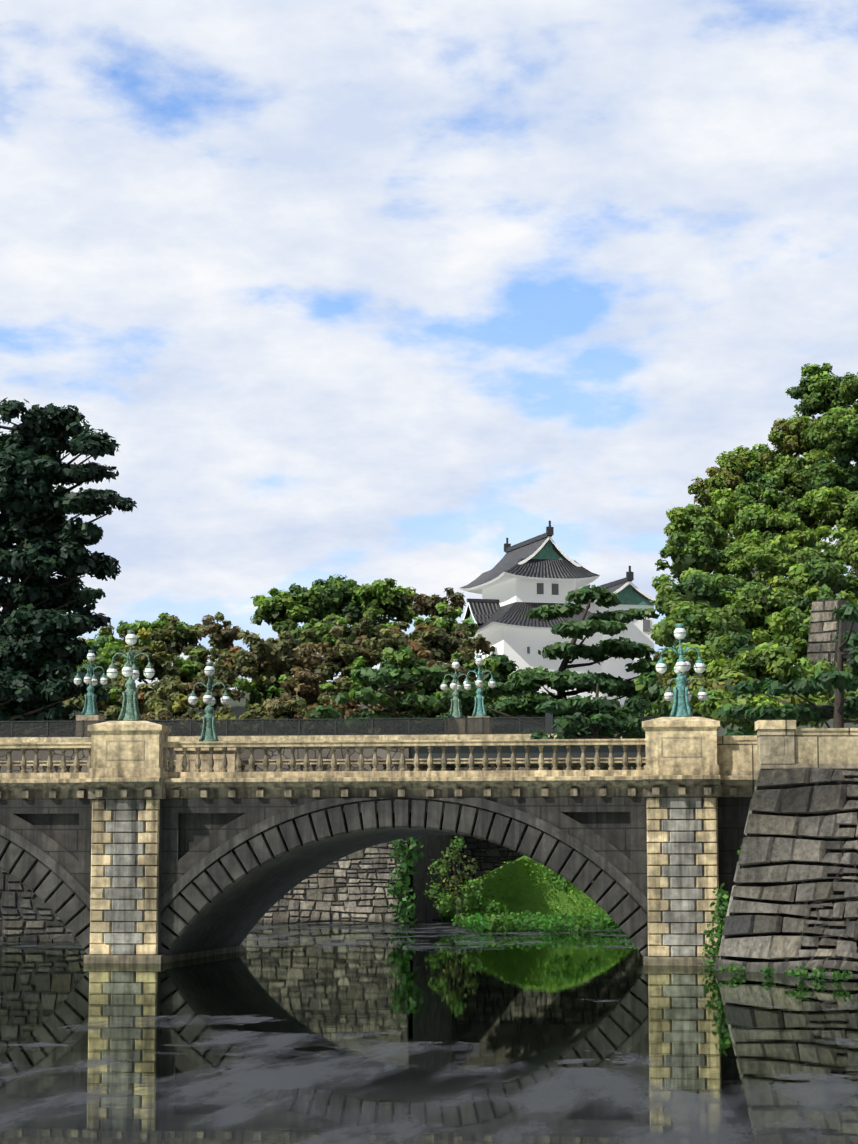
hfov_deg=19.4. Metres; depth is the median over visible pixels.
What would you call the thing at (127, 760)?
parapet
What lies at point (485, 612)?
castle roofs
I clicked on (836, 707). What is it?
tree wood
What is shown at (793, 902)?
stone retaining wall
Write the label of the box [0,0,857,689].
sky
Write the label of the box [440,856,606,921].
grass mound
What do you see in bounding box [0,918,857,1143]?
water
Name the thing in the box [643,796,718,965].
pier
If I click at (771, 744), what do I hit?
bank parapet
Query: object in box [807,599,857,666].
dark wall
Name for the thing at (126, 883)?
pier
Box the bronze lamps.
[74,623,707,740]
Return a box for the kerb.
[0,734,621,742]
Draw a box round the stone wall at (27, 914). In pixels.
[0,869,77,940]
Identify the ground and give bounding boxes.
[174,689,857,735]
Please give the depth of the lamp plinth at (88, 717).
140.75 m
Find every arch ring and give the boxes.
[0,824,89,954]
[160,798,647,956]
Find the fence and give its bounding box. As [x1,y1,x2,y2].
[0,717,659,737]
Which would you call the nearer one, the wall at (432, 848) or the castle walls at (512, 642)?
the wall at (432, 848)
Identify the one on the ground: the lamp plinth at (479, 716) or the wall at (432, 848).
the wall at (432, 848)
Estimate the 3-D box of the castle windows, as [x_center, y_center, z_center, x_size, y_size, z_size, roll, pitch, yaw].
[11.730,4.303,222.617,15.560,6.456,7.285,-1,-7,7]
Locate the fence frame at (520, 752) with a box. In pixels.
[0,711,669,767]
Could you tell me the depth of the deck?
77.75 m
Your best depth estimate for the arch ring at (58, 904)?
70.83 m
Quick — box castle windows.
[476,583,649,657]
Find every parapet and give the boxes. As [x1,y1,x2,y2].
[0,717,720,799]
[717,720,857,796]
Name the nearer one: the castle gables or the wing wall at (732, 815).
the wing wall at (732, 815)
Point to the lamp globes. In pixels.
(479, 683)
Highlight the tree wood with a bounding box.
[0,421,857,918]
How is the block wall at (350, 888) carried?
attached to the wall at (432, 848)
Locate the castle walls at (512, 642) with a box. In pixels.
[460,537,655,706]
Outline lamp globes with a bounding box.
[74,628,707,705]
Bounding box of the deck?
[345,813,459,819]
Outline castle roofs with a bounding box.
[460,521,652,628]
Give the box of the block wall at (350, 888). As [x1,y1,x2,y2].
[257,824,524,922]
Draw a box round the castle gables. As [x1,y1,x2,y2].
[468,540,655,625]
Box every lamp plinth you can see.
[76,715,103,720]
[468,716,490,717]
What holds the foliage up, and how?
on the ground
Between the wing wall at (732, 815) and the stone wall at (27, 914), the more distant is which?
the stone wall at (27, 914)
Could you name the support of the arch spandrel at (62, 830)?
on the arch ring at (58, 904)
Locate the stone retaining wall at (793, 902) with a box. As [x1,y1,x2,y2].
[714,767,857,976]
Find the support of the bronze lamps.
on the parapet at (127, 760)
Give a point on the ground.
(238, 708)
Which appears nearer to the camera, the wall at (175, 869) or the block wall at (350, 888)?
the wall at (175, 869)
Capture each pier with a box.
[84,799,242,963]
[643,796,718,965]
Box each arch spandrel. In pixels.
[4,814,89,926]
[163,812,647,928]
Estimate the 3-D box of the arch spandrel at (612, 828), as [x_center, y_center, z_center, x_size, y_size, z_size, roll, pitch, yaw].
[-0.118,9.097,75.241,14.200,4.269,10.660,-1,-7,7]
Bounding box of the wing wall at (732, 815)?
[718,797,751,943]
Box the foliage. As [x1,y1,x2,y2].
[0,363,857,980]
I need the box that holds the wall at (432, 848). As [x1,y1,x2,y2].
[0,747,451,922]
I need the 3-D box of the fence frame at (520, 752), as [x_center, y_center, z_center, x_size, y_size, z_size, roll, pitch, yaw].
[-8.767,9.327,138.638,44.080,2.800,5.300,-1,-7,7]
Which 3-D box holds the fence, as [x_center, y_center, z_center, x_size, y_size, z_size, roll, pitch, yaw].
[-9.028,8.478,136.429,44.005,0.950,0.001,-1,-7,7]
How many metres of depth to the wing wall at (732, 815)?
69.03 m

